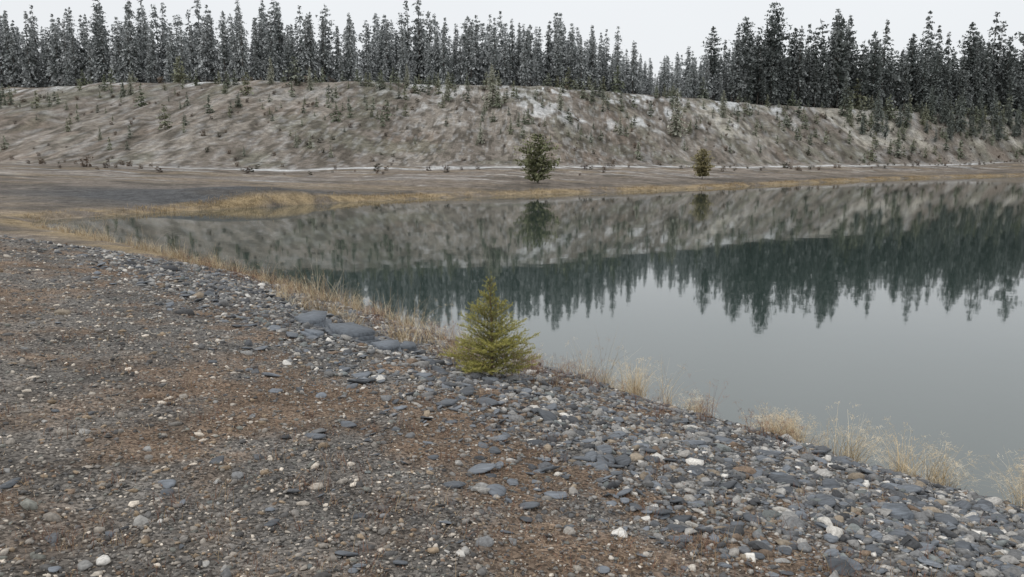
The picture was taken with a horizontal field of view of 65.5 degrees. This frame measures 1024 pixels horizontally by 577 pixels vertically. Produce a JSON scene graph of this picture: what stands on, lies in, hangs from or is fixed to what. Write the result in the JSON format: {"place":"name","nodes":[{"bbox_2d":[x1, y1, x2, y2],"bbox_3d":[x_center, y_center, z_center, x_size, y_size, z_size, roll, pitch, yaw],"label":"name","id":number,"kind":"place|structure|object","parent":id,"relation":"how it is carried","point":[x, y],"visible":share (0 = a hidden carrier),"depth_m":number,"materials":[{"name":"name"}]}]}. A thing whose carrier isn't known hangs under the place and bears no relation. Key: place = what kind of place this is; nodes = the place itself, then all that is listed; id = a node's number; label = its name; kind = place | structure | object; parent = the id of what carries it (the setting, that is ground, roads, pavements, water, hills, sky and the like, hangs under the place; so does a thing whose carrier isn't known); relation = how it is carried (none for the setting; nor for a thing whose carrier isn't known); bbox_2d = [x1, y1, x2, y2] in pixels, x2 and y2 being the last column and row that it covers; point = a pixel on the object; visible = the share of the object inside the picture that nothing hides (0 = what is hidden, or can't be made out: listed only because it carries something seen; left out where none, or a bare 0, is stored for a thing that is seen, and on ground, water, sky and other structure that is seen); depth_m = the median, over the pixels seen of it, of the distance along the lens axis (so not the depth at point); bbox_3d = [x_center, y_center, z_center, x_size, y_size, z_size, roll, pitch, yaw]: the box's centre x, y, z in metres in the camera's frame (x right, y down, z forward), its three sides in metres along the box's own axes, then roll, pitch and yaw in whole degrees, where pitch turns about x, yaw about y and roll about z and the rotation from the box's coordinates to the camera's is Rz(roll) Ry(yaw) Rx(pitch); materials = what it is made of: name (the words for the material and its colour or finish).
{"place":"outdoors","nodes":[
{"label":"outdoors","id":0,"kind":"place"},
{"bbox_2d":[0,80,1023,576],"bbox_3d":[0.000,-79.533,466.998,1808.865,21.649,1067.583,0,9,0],"label":"ground","id":1,"kind":"structure","parent":0,"point":[98,188],"depth_m":13.77,"materials":[{"name":"soil"}]},
{"bbox_2d":[85,6,111,73],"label":"tall pine tree","id":2,"kind":"object","parent":1,"relation":"on","point":[94,32],"visible":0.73,"depth_m":163.25,"materials":[{"name":"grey plant"}]},
{"bbox_2d":[97,126,102,140],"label":"spruce sapling","id":3,"kind":"object","parent":1,"relation":"on","point":[99,135],"visible":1,"depth_m":119.78,"materials":[{"name":"green plant"}]},
{"bbox_2d":[124,72,135,95],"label":"spruce sapling","id":4,"kind":"object","parent":1,"relation":"on","point":[130,92],"visible":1,"depth_m":145.82,"materials":[{"name":"green plant"}]},
{"bbox_2d":[265,57,274,83],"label":"spruce sapling","id":5,"kind":"object","parent":1,"relation":"on","point":[271,76],"visible":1,"depth_m":148.36,"materials":[{"name":"green plant"}]},
{"bbox_2d":[293,131,299,147],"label":"spruce sapling","id":6,"kind":"object","parent":1,"relation":"on","point":[295,144],"visible":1,"depth_m":117.94,"materials":[{"name":"green plant"}]},
{"bbox_2d":[305,66,313,90],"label":"spruce sapling","id":7,"kind":"object","parent":1,"relation":"on","point":[310,87],"visible":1,"depth_m":145.71,"materials":[{"name":"green plant"}]},
{"bbox_2d":[300,329,323,336],"bbox_3d":[-2.543,0.601,10.067,0.316,0.163,0.347,0,9,0],"label":"slate slab","id":8,"kind":"object","parent":1,"relation":"on","point":[308,332],"depth_m":10.03,"materials":[{"name":"grey stone"}]},
{"bbox_2d":[294,310,331,327],"bbox_3d":[-2.885,0.479,11.332,0.622,0.263,0.541,0,9,0],"label":"slate slab","id":9,"kind":"object","parent":1,"relation":"on","point":[316,317],"depth_m":11.28,"materials":[{"name":"grey stone"}]},
{"bbox_2d":[325,322,379,342],"bbox_3d":[-2.162,0.623,10.519,0.801,0.261,0.483,6,11,35],"label":"slate slab","id":10,"kind":"object","parent":1,"relation":"on","point":[360,332],"depth_m":10.45,"materials":[{"name":"grey stone"}]},
{"bbox_2d":[368,340,402,352],"bbox_3d":[-1.558,0.764,10.017,0.485,0.198,0.297,-9,13,-43],"label":"slate slab","id":11,"kind":"object","parent":1,"relation":"on","point":[392,345],"depth_m":9.97,"materials":[{"name":"grey stone"}]},
{"bbox_2d":[402,64,411,87],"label":"spruce sapling","id":12,"kind":"object","parent":1,"relation":"on","point":[406,83],"visible":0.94,"depth_m":151.41,"materials":[{"name":"green plant"}]},
{"bbox_2d":[400,341,417,350],"bbox_3d":[-1.387,0.798,10.550,0.308,0.178,0.345,0,9,0],"label":"slate slab","id":13,"kind":"object","parent":1,"relation":"on","point":[410,345],"depth_m":10.47,"materials":[{"name":"grey stone"}]},
{"bbox_2d":[443,78,449,100],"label":"spruce sapling","id":14,"kind":"object","parent":1,"relation":"on","point":[445,96],"visible":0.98,"depth_m":145.94,"materials":[{"name":"green plant"}]},
{"bbox_2d":[477,121,483,143],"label":"spruce sapling","id":15,"kind":"object","parent":1,"relation":"on","point":[480,140],"visible":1,"depth_m":125.64,"materials":[{"name":"green plant"}]},
{"bbox_2d":[487,65,491,89],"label":"spruce sapling","id":16,"kind":"object","parent":1,"relation":"on","point":[488,79],"visible":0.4,"depth_m":154.38,"materials":[{"name":"green plant"}]},
{"bbox_2d":[439,270,541,375],"bbox_3d":[-0.248,0.460,9.280,1.131,1.364,1.086,-8,12,-40],"label":"young spruce tree","id":17,"kind":"object","parent":1,"relation":"on","point":[502,344],"visible":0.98,"depth_m":9.23,"materials":[{"name":"green plant"}]},
{"bbox_2d":[482,65,502,106],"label":"spruce sapling","id":18,"kind":"object","parent":1,"relation":"on","point":[492,90],"visible":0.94,"depth_m":143.92,"materials":[{"name":"green plant"}]},
{"bbox_2d":[0,248,1018,576],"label":"dry weeds","id":19,"kind":"object","parent":1,"relation":"on","point":[540,370],"visible":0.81,"depth_m":5.58,"materials":[{"name":"beige plant"}]},
{"bbox_2d":[0,235,1023,576],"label":"gravel","id":20,"kind":"structure","parent":1,"relation":"on","point":[890,543],"depth_m":5.60,"materials":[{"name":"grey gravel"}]},
{"bbox_2d":[0,0,1023,116],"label":"distant conifer forest","id":21,"kind":"object","parent":1,"relation":"on","point":[64,62],"visible":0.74,"depth_m":171.03,"materials":[{"name":"green plant"}]},
{"bbox_2d":[0,245,1023,576],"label":"slate chips","id":22,"kind":"object","parent":1,"relation":"on","point":[838,563],"visible":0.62,"depth_m":5.72,"materials":[{"name":"grey stone"}]},
{"bbox_2d":[0,234,1023,576],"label":"bank stones","id":23,"kind":"object","parent":1,"relation":"on","point":[790,518],"visible":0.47,"depth_m":5.61,"materials":[{"name":"grey stone"}]},
{"bbox_2d":[0,56,1023,162],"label":"hillside saplings","id":24,"kind":"object","parent":1,"relation":"on","point":[945,115],"visible":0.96,"depth_m":177.24,"materials":[{"name":"green plant"}]},
{"bbox_2d":[2,76,1023,175],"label":"hillside brush","id":25,"kind":"object","parent":1,"relation":"on","point":[160,80],"visible":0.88,"depth_m":138.22,"materials":[{"name":"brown plant"}]},
{"bbox_2d":[24,173,1023,220],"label":"shore grass","id":26,"kind":"structure","parent":1,"relation":"on","point":[711,184],"depth_m":72.85,"materials":[{"name":"beige plant"}]},
{"bbox_2d":[28,217,1023,506],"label":"shoreline grass","id":27,"kind":"structure","parent":1,"relation":"on","point":[636,385],"depth_m":11.25,"materials":[{"name":"beige plant"}]},
{"bbox_2d":[513,133,564,183],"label":"pine tree","id":28,"kind":"object","parent":1,"relation":"on","point":[536,162],"visible":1,"depth_m":88.07,"materials":[{"name":"green plant"}]},
{"bbox_2d":[556,86,564,110],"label":"spruce sapling","id":29,"kind":"object","parent":1,"relation":"on","point":[559,107],"visible":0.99,"depth_m":148.24,"materials":[{"name":"green plant"}]},
{"bbox_2d":[615,116,623,134],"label":"spruce sapling","id":30,"kind":"object","parent":1,"relation":"on","point":[620,129],"visible":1,"depth_m":147.07,"materials":[{"name":"green plant"}]},
{"bbox_2d":[665,88,688,136],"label":"spruce sapling","id":31,"kind":"object","parent":1,"relation":"on","point":[676,131],"visible":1,"depth_m":159.30,"materials":[{"name":"green plant"}]},
{"bbox_2d":[686,149,714,178],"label":"pine tree","id":32,"kind":"object","parent":1,"relation":"on","point":[702,168],"visible":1,"depth_m":110.22,"materials":[{"name":"green plant"}]},
{"bbox_2d":[698,26,725,99],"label":"tall pine tree","id":33,"kind":"object","parent":1,"relation":"on","point":[713,65],"visible":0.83,"depth_m":197.97,"materials":[{"name":"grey plant"}]},
{"bbox_2d":[718,92,729,117],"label":"spruce sapling","id":34,"kind":"object","parent":1,"relation":"on","point":[723,112],"visible":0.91,"depth_m":180.60,"materials":[{"name":"green plant"}]},
{"bbox_2d":[729,16,760,89],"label":"tall pine tree","id":35,"kind":"object","parent":1,"relation":"on","point":[746,26],"visible":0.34,"depth_m":203.72,"materials":[{"name":"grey plant"}]},
{"bbox_2d":[754,2,796,87],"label":"tall pine tree","id":36,"kind":"object","parent":1,"relation":"on","point":[775,24],"visible":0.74,"depth_m":208.33,"materials":[{"name":"green plant"}]},
{"bbox_2d":[770,471,787,475],"bbox_3d":[2.083,1.497,6.198,0.185,0.130,0.238,0,9,0],"label":"slate slab","id":37,"kind":"object","parent":1,"relation":"on","point":[780,473],"depth_m":6.20,"materials":[{"name":"grey stone"}]},
{"bbox_2d":[784,28,805,86],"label":"tall pine tree","id":38,"kind":"object","parent":1,"relation":"on","point":[794,46],"visible":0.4,"depth_m":213.98,"materials":[{"name":"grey plant"}]},
{"bbox_2d":[636,436,1023,576],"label":"cobbles","id":39,"kind":"object","parent":1,"relation":"on","point":[854,524],"visible":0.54,"depth_m":4.98,"materials":[{"name":"stone"}]},
{"bbox_2d":[819,25,860,87],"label":"tall pine tree","id":40,"kind":"object","parent":1,"relation":"on","point":[845,57],"visible":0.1,"depth_m":223.20,"materials":[{"name":"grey plant"}]},
{"bbox_2d":[881,503,913,519],"bbox_3d":[2.684,1.608,5.631,0.268,0.138,0.240,0,9,0],"label":"slate slab","id":41,"kind":"object","parent":1,"relation":"on","point":[903,510],"depth_m":5.61,"materials":[{"name":"grey stone"}]},
{"bbox_2d":[903,33,922,100],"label":"tall pine tree","id":42,"kind":"object","parent":1,"relation":"on","point":[913,69],"visible":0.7,"depth_m":234.57,"materials":[{"name":"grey plant"}]},
{"bbox_2d":[928,47,952,93],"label":"tall pine tree","id":43,"kind":"object","parent":1,"relation":"on","point":[943,66],"visible":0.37,"depth_m":241.64,"materials":[{"name":"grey plant"}]},
{"bbox_2d":[954,22,986,98],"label":"tall pine tree","id":44,"kind":"object","parent":1,"relation":"on","point":[970,59],"visible":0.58,"depth_m":245.96,"materials":[{"name":"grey plant"}]},
{"bbox_2d":[993,36,1023,98],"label":"tall pine tree","id":45,"kind":"object","parent":1,"relation":"on","point":[1011,59],"visible":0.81,"depth_m":252.92,"materials":[{"name":"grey plant"}]},
{"bbox_2d":[0,0,1023,83],"label":"sky","id":46,"kind":"structure","parent":0,"point":[659,28],"materials":[{"name":"white"}]},
{"bbox_2d":[32,175,1023,505],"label":"lake water","id":47,"kind":"structure","parent":0,"point":[896,303],"depth_m":22.48,"materials":[{"name":"grey liquid"}]}
]}

